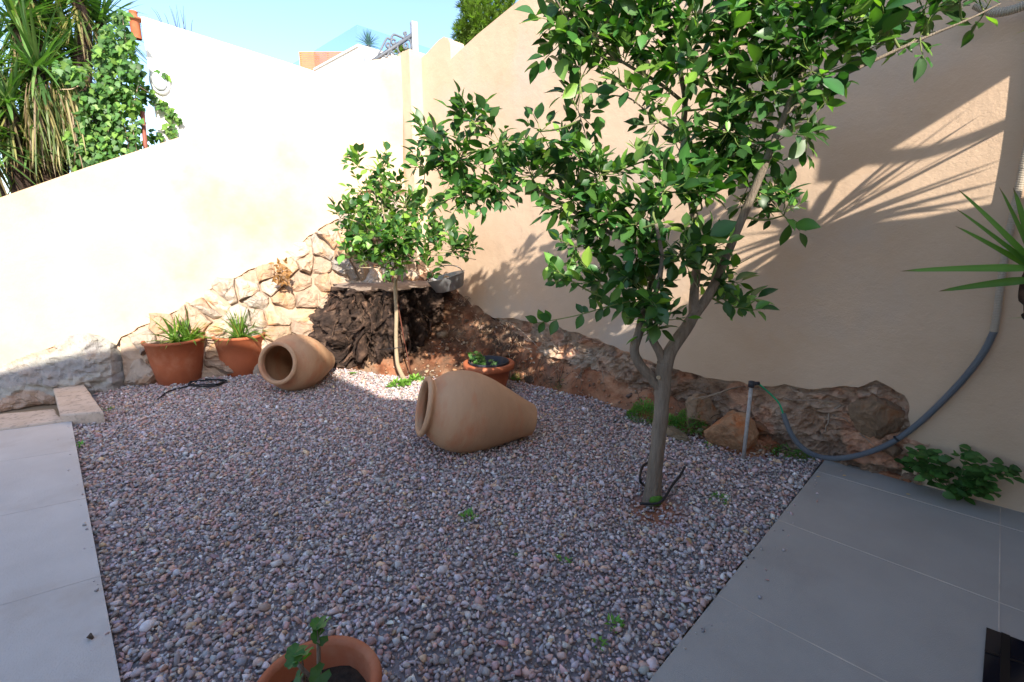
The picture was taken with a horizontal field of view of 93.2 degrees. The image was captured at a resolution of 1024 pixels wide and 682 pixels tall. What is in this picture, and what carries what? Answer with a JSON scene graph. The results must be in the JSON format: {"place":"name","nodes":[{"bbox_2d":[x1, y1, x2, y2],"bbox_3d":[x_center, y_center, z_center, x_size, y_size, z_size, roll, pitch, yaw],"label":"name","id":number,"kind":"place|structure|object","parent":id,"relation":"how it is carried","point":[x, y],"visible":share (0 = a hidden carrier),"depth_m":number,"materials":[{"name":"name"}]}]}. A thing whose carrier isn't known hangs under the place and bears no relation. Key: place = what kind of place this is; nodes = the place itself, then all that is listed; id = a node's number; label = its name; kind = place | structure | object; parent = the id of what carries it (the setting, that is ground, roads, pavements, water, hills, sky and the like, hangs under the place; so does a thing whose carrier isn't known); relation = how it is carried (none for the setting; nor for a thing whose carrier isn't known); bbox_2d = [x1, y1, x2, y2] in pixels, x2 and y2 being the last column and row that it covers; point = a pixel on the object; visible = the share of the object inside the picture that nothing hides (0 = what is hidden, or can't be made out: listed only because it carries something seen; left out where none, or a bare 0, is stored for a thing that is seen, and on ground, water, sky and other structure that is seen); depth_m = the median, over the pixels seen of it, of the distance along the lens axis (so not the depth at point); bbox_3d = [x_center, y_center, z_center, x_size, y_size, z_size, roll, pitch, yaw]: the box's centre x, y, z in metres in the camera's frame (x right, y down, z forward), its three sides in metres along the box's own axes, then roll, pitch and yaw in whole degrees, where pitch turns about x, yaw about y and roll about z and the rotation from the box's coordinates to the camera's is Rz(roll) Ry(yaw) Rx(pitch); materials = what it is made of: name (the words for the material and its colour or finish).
{"place":"outdoors","nodes":[
{"label":"outdoors","id":0,"kind":"place"},
{"bbox_2d":[0,421,120,681],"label":"path","id":1,"kind":"structure","parent":0,"point":[53,612],"depth_m":2.17,"materials":[{"name":"stone"}]},
{"bbox_2d":[86,633,93,639],"bbox_3d":[-1.566,1.096,1.796,0.027,0.018,0.021,12,17,43],"label":"pebble","id":2,"kind":"object","parent":1,"relation":"on","point":[90,636],"visible":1,"depth_m":1.79,"materials":[{"name":"stone"}]},
{"bbox_2d":[0,0,518,193],"label":"sky","id":3,"kind":"structure","parent":0,"point":[277,29],"materials":[{"name":"blue"}]},
{"bbox_2d":[393,45,408,55],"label":"potted shrub","id":4,"kind":"object","parent":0,"point":[401,49],"visible":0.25,"depth_m":6.42,"materials":[{"name":"green plant"}]},
{"bbox_2d":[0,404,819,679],"bbox_3d":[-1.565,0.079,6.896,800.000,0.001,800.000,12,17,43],"label":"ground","id":5,"kind":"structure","parent":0,"point":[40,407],"depth_m":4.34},
{"bbox_2d":[0,385,105,430],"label":"kerb block","id":6,"kind":"structure","parent":5,"relation":"on","point":[78,404],"depth_m":3.94,"materials":[{"name":"stone"}]},
{"bbox_2d":[0,0,146,196],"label":"yucca tree","id":7,"kind":"object","parent":5,"relation":"on","point":[40,34],"visible":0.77,"depth_m":5.09,"materials":[{"name":"green plant"}]},
{"bbox_2d":[0,49,428,411],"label":"boundary wall","id":8,"kind":"structure","parent":5,"relation":"on","point":[100,262],"depth_m":5.00,"materials":[{"name":"beige paint"}]},
{"bbox_2d":[267,257,291,287],"bbox_3d":[-2.492,-0.738,5.205,0.249,0.332,0.114,-7,14,-28],"label":"dead plant","id":9,"kind":"object","parent":8,"relation":"attached to","point":[285,274],"visible":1,"depth_m":5.20,"materials":[{"name":"brown plant"}]},
{"bbox_2d":[363,21,417,61],"bbox_3d":[-1.416,-3.329,5.693,0.641,0.857,0.070,-7,14,-28],"label":"railing","id":10,"kind":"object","parent":8,"relation":"attached to","point":[412,37],"depth_m":5.70,"materials":[{"name":"grey metal"}]},
{"bbox_2d":[141,17,319,142],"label":"white wall","id":11,"kind":"structure","parent":5,"relation":"on","point":[213,81],"depth_m":5.85,"materials":[{"name":"white paint"}]},
{"bbox_2d":[51,8,182,171],"bbox_3d":[-4.324,-2.685,5.293,1.148,1.826,0.517,-7,14,-28],"label":"climbing ivy","id":12,"kind":"object","parent":11,"relation":"attached to","point":[117,110],"visible":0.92,"depth_m":5.18,"materials":[{"name":"green plant"}]},
{"bbox_2d":[128,10,141,40],"bbox_3d":[-4.352,-3.648,5.588,0.180,0.290,0.180,12,17,43],"label":"chimney cap","id":13,"kind":"object","parent":11,"relation":"on","point":[135,27],"visible":0.81,"depth_m":5.56,"materials":[{"name":"ceramic"}]},
{"bbox_2d":[140,111,147,148],"bbox_3d":[-4.122,-1.825,5.535,0.070,1.487,0.044,-7,14,-28],"label":"drainpipe","id":14,"kind":"object","parent":11,"relation":"attached to","point":[144,132],"visible":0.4,"depth_m":5.41,"materials":[{"name":"brown"}]},
{"bbox_2d":[149,68,170,95],"bbox_3d":[-4.076,-3.007,5.596,0.200,0.290,0.092,-7,14,-28],"label":"bulkhead lamp","id":15,"kind":"object","parent":11,"relation":"attached to","point":[159,84],"visible":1,"depth_m":5.58,"materials":[{"name":"white plastic"}]},
{"bbox_2d":[154,6,192,30],"bbox_3d":[-3.975,-3.808,5.670,0.399,0.263,0.006,-7,14,-28],"label":"dry grass tuft","id":16,"kind":"object","parent":11,"relation":"on","point":[175,21],"visible":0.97,"depth_m":5.70,"materials":[{"name":"plant"}]},
{"bbox_2d":[313,44,395,72],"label":"terrace house","id":17,"kind":"structure","parent":5,"relation":"on","point":[356,53],"depth_m":27.93,"materials":[{"name":"white paint"}]},
{"bbox_2d":[299,52,341,70],"bbox_3d":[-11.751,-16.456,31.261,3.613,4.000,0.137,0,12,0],"label":"building","id":18,"kind":"structure","parent":17,"relation":"attached to","point":[310,60],"depth_m":30.85,"materials":[{"name":"paint"}]},
{"bbox_2d":[356,29,379,49],"bbox_3d":[-8.325,-17.408,28.054,1.690,1.180,1.669,12,17,43],"label":"roof palm","id":19,"kind":"object","parent":17,"relation":"on","point":[368,41],"visible":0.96,"depth_m":27.88,"materials":[{"name":"green plant"}]},
{"bbox_2d":[449,0,515,45],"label":"pine tree","id":20,"kind":"object","parent":5,"relation":"on","point":[477,16],"visible":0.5,"depth_m":13.04,"materials":[{"name":"green plant"}]},
{"bbox_2d":[421,0,1023,512],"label":"boundary wall","id":21,"kind":"structure","parent":5,"relation":"on","point":[901,158],"depth_m":3.07,"materials":[{"name":"beige paint"}]},
{"bbox_2d":[701,386,743,399],"bbox_3d":[1.582,0.388,3.571,0.353,0.104,0.091,-2,13,-10],"label":"dry root","id":22,"kind":"object","parent":21,"relation":"attached to","point":[721,392],"visible":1,"depth_m":3.54,"materials":[{"name":"brown wood"}]},
{"bbox_2d":[692,387,839,402],"bbox_3d":[1.807,0.395,3.514,0.916,0.115,0.272,5,14,23],"label":"dry root","id":23,"kind":"object","parent":21,"relation":"attached to","point":[765,391],"visible":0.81,"depth_m":3.50,"materials":[{"name":"brown wood"}]},
{"bbox_2d":[824,404,841,432],"bbox_3d":[2.134,0.511,3.237,0.109,0.194,0.043,-3,13,-12],"label":"dry root","id":24,"kind":"object","parent":21,"relation":"hanging from","point":[840,405],"visible":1,"depth_m":3.24,"materials":[{"name":"brown wood"}]},
{"bbox_2d":[848,393,904,438],"bbox_3d":[2.298,0.478,3.050,0.275,0.301,0.184,2,13,11],"label":"boulder","id":25,"kind":"object","parent":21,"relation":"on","point":[873,415],"visible":0.9,"depth_m":3.00,"materials":[{"name":"stone"}]},
{"bbox_2d":[759,138,1023,460],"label":"corrugated conduit","id":26,"kind":"object","parent":21,"relation":"attached to","point":[964,377],"visible":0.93,"depth_m":2.70,"materials":[{"name":"grey plastic"}]},
{"bbox_2d":[972,0,1023,17],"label":"corrugated conduit","id":27,"kind":"object","parent":21,"relation":"attached to","point":[994,12],"visible":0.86,"depth_m":2.36,"materials":[{"name":"grey plastic"}]},
{"bbox_2d":[72,367,821,681],"bbox_3d":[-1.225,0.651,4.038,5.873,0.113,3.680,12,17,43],"label":"gravel","id":28,"kind":"structure","parent":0,"point":[174,571],"depth_m":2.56,"materials":[{"name":"grey gravel"}]},
{"bbox_2d":[141,335,204,385],"bbox_3d":[-3.482,0.197,5.035,0.554,0.460,0.553,12,17,43],"label":"flower pot","id":29,"kind":"object","parent":28,"relation":"on","point":[177,363],"visible":0.73,"depth_m":4.86,"materials":[{"name":"ceramic"}]},
{"bbox_2d":[138,308,215,349],"bbox_3d":[-3.390,-0.118,4.949,0.662,0.399,0.764,12,17,43],"label":"strap leaf plant","id":30,"kind":"object","parent":29,"relation":"in","point":[183,328],"visible":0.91,"depth_m":4.94,"materials":[{"name":"green plant"}]},
{"bbox_2d":[157,378,226,398],"bbox_3d":[-3.175,0.452,4.793,0.361,0.037,0.619,12,17,43],"label":"drip hose","id":31,"kind":"object","parent":28,"relation":"on","point":[208,385],"visible":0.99,"depth_m":4.83,"materials":[{"name":"black rubber"}]},
{"bbox_2d":[211,332,265,377],"bbox_3d":[-2.968,0.141,5.310,0.524,0.450,0.523,12,17,43],"label":"flower pot","id":32,"kind":"object","parent":28,"relation":"on","point":[241,357],"visible":0.56,"depth_m":5.13,"materials":[{"name":"ceramic"}]},
{"bbox_2d":[203,307,277,348],"bbox_3d":[-2.975,-0.183,5.211,0.923,0.437,0.686,12,17,43],"label":"strap leaf plant","id":33,"kind":"object","parent":32,"relation":"in","point":[238,333],"visible":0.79,"depth_m":5.12,"materials":[{"name":"green plant"}]},
{"bbox_2d":[258,334,334,390],"bbox_3d":[-2.108,0.189,4.863,0.559,0.564,0.847,2,13,11],"label":"terracotta jar","id":34,"kind":"object","parent":28,"relation":"on","point":[294,362],"visible":1,"depth_m":4.63,"materials":[{"name":"ceramic"}]},
{"bbox_2d":[257,635,381,681],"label":"flower pot","id":35,"kind":"object","parent":28,"relation":"on","point":[347,659],"visible":0.78,"depth_m":1.52,"materials":[{"name":"ceramic"}]},
{"bbox_2d":[284,615,331,681],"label":"geranium plant","id":36,"kind":"object","parent":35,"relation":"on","point":[295,654],"visible":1,"depth_m":1.40,"materials":[{"name":"green plant"}]},
{"bbox_2d":[380,263,411,374],"bbox_3d":[-1.215,-0.170,5.002,0.357,1.289,0.087,0,12,0],"label":"support stake","id":37,"kind":"object","parent":28,"relation":"on","point":[402,333],"visible":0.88,"depth_m":5.02,"materials":[{"name":"brown wood"}]},
{"bbox_2d":[386,376,412,386],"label":"weed clump","id":38,"kind":"object","parent":28,"relation":"on","point":[400,381],"visible":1,"depth_m":4.90,"materials":[{"name":"green plant"}]},
{"bbox_2d":[327,141,483,378],"bbox_3d":[-1.003,-0.710,4.800,1.508,2.418,0.909,4,13,17],"label":"lemon tree","id":39,"kind":"object","parent":28,"relation":"on","point":[395,225],"visible":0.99,"depth_m":4.67,"materials":[{"name":"green plant"}]},
{"bbox_2d":[407,373,424,382],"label":"weed clump","id":40,"kind":"object","parent":28,"relation":"on","point":[414,377],"visible":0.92,"depth_m":5.04,"materials":[{"name":"green plant"}]},
{"bbox_2d":[458,507,478,520],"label":"weed clump","id":41,"kind":"object","parent":28,"relation":"on","point":[469,511],"visible":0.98,"depth_m":2.62,"materials":[{"name":"green plant"}]},
{"bbox_2d":[415,370,536,452],"bbox_3d":[-0.250,0.489,3.461,0.875,0.584,0.575,-4,13,-19],"label":"terracotta jar","id":42,"kind":"object","parent":28,"relation":"on","point":[462,411],"visible":1,"depth_m":3.24,"materials":[{"name":"ceramic"}]},
{"bbox_2d":[463,355,514,386],"bbox_3d":[-0.223,0.343,4.683,0.498,0.326,0.498,12,17,43],"label":"flower pot","id":43,"kind":"object","parent":28,"relation":"on","point":[501,369],"visible":0.66,"depth_m":4.52,"materials":[{"name":"ceramic"}]},
{"bbox_2d":[467,351,496,364],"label":"geranium plant","id":44,"kind":"object","parent":43,"relation":"in","point":[478,358],"visible":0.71,"depth_m":4.59,"materials":[{"name":"green plant"}]},
{"bbox_2d":[510,372,520,379],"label":"weed clump","id":45,"kind":"object","parent":28,"relation":"on","point":[518,377],"visible":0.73,"depth_m":5.04,"materials":[{"name":"green plant"}]},
{"bbox_2d":[524,376,533,383],"bbox_3d":[0.209,0.393,5.017,0.137,0.097,0.174,8,15,32],"label":"boulder","id":46,"kind":"object","parent":28,"relation":"on","point":[530,380],"visible":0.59,"depth_m":4.95,"materials":[{"name":"stone"}]},
{"bbox_2d":[556,554,571,562],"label":"weed clump","id":47,"kind":"object","parent":28,"relation":"on","point":[558,555],"visible":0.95,"depth_m":2.27,"materials":[{"name":"green plant"}]},
{"bbox_2d":[591,636,608,650],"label":"weed clump","id":48,"kind":"object","parent":28,"relation":"on","point":[602,640],"visible":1,"depth_m":1.81,"materials":[{"name":"green plant"}]},
{"bbox_2d":[604,613,624,632],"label":"weed clump","id":49,"kind":"object","parent":28,"relation":"on","point":[618,619],"visible":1,"depth_m":1.90,"materials":[{"name":"green plant"}]},
{"bbox_2d":[625,398,653,423],"bbox_3d":[1.092,0.552,3.985,0.331,0.167,0.327,12,17,43],"label":"weed clump","id":50,"kind":"object","parent":28,"relation":"on","point":[638,407],"visible":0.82,"depth_m":3.98,"materials":[{"name":"green plant"}]},
{"bbox_2d":[649,496,662,505],"bbox_3d":[0.833,0.918,2.814,0.084,0.057,0.081,12,17,43],"label":"moss cushion","id":51,"kind":"object","parent":28,"relation":"on","point":[653,499],"visible":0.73,"depth_m":2.79,"materials":[{"name":"green plant"}]},
{"bbox_2d":[640,466,685,504],"bbox_3d":[0.921,0.858,2.848,0.460,0.095,0.083,-10,16,-39],"label":"irrigation hose","id":52,"kind":"object","parent":28,"relation":"on","point":[668,491],"visible":1,"depth_m":2.82,"materials":[{"name":"black plastic"}]},
{"bbox_2d":[666,425,690,443],"bbox_3d":[1.235,0.720,3.660,0.143,0.111,0.254,-4,13,-16],"label":"boulder","id":53,"kind":"object","parent":28,"relation":"on","point":[677,434],"visible":0.57,"depth_m":3.61,"materials":[{"name":"stone"}]},
{"bbox_2d":[400,0,1000,509],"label":"lemon tree","id":54,"kind":"object","parent":28,"relation":"on","point":[696,172],"visible":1,"depth_m":2.42,"materials":[{"name":"green plant"}]},
{"bbox_2d":[639,462,647,486],"bbox_3d":[0.826,0.792,2.969,0.050,0.148,0.332,9,15,34],"label":"irrigation hose","id":55,"kind":"object","parent":54,"relation":"attached to","point":[640,473],"visible":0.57,"depth_m":2.88,"materials":[{"name":"black plastic"}]},
{"bbox_2d":[684,393,719,427],"bbox_3d":[1.473,0.589,3.801,0.219,0.381,0.316,36,37,69],"label":"boulder","id":56,"kind":"object","parent":28,"relation":"on","point":[706,409],"visible":0.66,"depth_m":3.72,"materials":[{"name":"stone"}]},
{"bbox_2d":[709,491,729,504],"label":"weed clump","id":57,"kind":"object","parent":28,"relation":"on","point":[722,494],"visible":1,"depth_m":2.80,"materials":[{"name":"green plant"}]},
{"bbox_2d":[704,410,758,450],"bbox_3d":[1.571,0.691,3.480,0.330,0.359,0.247,12,17,43],"label":"boulder","id":58,"kind":"object","parent":28,"relation":"on","point":[727,429],"visible":0.8,"depth_m":3.41,"materials":[{"name":"stone"}]},
{"bbox_2d":[741,381,759,459],"bbox_3d":[1.595,0.562,3.249,0.071,0.606,0.053,0,12,0],"label":"plastic stake","id":59,"kind":"object","parent":28,"relation":"on","point":[751,385],"visible":0.91,"depth_m":3.22,"materials":[{"name":"plastic"}]},
{"bbox_2d":[333,272,911,481],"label":"soil bank","id":60,"kind":"structure","parent":0,"point":[612,387],"depth_m":5.21,"materials":[{"name":"brown soil"}]},
{"bbox_2d":[308,280,452,370],"bbox_3d":[-1.730,-0.280,5.908,2.132,1.030,1.578,12,17,43],"label":"tree stump","id":61,"kind":"object","parent":60,"relation":"on","point":[353,325],"visible":0.78,"depth_m":5.28,"materials":[{"name":"brown wood"}]},
{"bbox_2d":[427,265,464,292],"bbox_3d":[-0.725,-0.677,5.276,0.435,0.311,0.300,3,13,15],"label":"metal basin","id":62,"kind":"object","parent":61,"relation":"on","point":[453,281],"visible":0.94,"depth_m":5.20,"materials":[{"name":"grey metal"}]},
{"bbox_2d":[403,278,551,378],"bbox_3d":[-0.975,-0.273,5.682,3.124,1.089,1.304,3,13,13],"label":"stone scatter","id":63,"kind":"object","parent":60,"relation":"on","point":[442,334],"visible":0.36,"depth_m":5.40,"materials":[{"name":"stone"}]},
{"bbox_2d":[507,321,539,347],"bbox_3d":[0.091,-0.076,4.991,0.055,0.137,0.778,-5,13,-23],"label":"dry root","id":64,"kind":"object","parent":60,"relation":"on","point":[522,332],"visible":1,"depth_m":4.89,"materials":[{"name":"wood"}]},
{"bbox_2d":[368,270,807,456],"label":"soil stones","id":65,"kind":"object","parent":60,"relation":"on","point":[504,354],"visible":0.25,"depth_m":5.05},
{"bbox_2d":[432,291,805,455],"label":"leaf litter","id":66,"kind":"object","parent":60,"relation":"on","point":[509,354],"visible":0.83,"depth_m":5.16,"materials":[{"name":"brown plant"}]},
{"bbox_2d":[575,380,770,453],"bbox_3d":[1.175,0.552,3.990,1.773,0.197,0.294,12,17,43],"label":"stone scatter","id":67,"kind":"object","parent":60,"relation":"on","point":[599,381],"visible":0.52,"depth_m":3.70,"materials":[{"name":"stone"}]},
{"bbox_2d":[668,413,679,425],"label":"weed clump","id":68,"kind":"object","parent":60,"relation":"on","point":[671,418],"visible":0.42,"depth_m":3.81,"materials":[{"name":"green plant"}]},
{"bbox_2d":[670,408,707,434],"bbox_3d":[1.392,0.593,3.754,0.319,0.167,0.322,12,17,43],"label":"weed clump","id":69,"kind":"object","parent":60,"relation":"on","point":[684,420],"visible":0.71,"depth_m":3.71,"materials":[{"name":"green plant"}]},
{"bbox_2d":[754,420,768,434],"bbox_3d":[1.796,0.640,3.530,0.156,0.104,0.130,12,17,43],"label":"boulder","id":70,"kind":"object","parent":60,"relation":"on","point":[761,428],"visible":0.52,"depth_m":3.48,"materials":[{"name":"stone"}]},
{"bbox_2d":[770,444,812,460],"bbox_3d":[1.955,0.759,3.381,0.305,0.062,0.299,12,17,43],"label":"weed clump","id":71,"kind":"object","parent":60,"relation":"on","point":[796,450],"visible":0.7,"depth_m":3.34,"materials":[{"name":"green plant"}]},
{"bbox_2d":[649,460,1023,681],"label":"patio","id":72,"kind":"structure","parent":0,"point":[874,577],"depth_m":2.05,"materials":[{"name":"tile"}]},
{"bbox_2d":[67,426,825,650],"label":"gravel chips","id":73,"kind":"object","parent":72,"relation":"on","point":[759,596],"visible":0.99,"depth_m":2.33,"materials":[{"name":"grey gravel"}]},
{"bbox_2d":[894,444,1023,504],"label":"broadleaf weed","id":74,"kind":"object","parent":72,"relation":"on","point":[971,480],"visible":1,"depth_m":2.72,"materials":[{"name":"green plant"}]},
{"bbox_2d":[982,627,1023,681],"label":"doormat tray","id":75,"kind":"object","parent":72,"relation":"on","point":[1003,657],"visible":1,"depth_m":1.73,"materials":[{"name":"black"}]},
{"bbox_2d":[882,439,902,457],"bbox_3d":[2.356,0.663,2.984,0.119,0.099,0.087,5,13,22],"label":"boulder","id":76,"kind":"object","parent":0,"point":[894,450],"visible":0.79,"depth_m":2.97,"materials":[{"name":"stone"}]},
{"bbox_2d":[905,187,1023,318],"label":"yucca plant","id":77,"kind":"object","parent":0,"point":[1015,253],"visible":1,"depth_m":2.04,"materials":[{"name":"green plant"}]}
]}

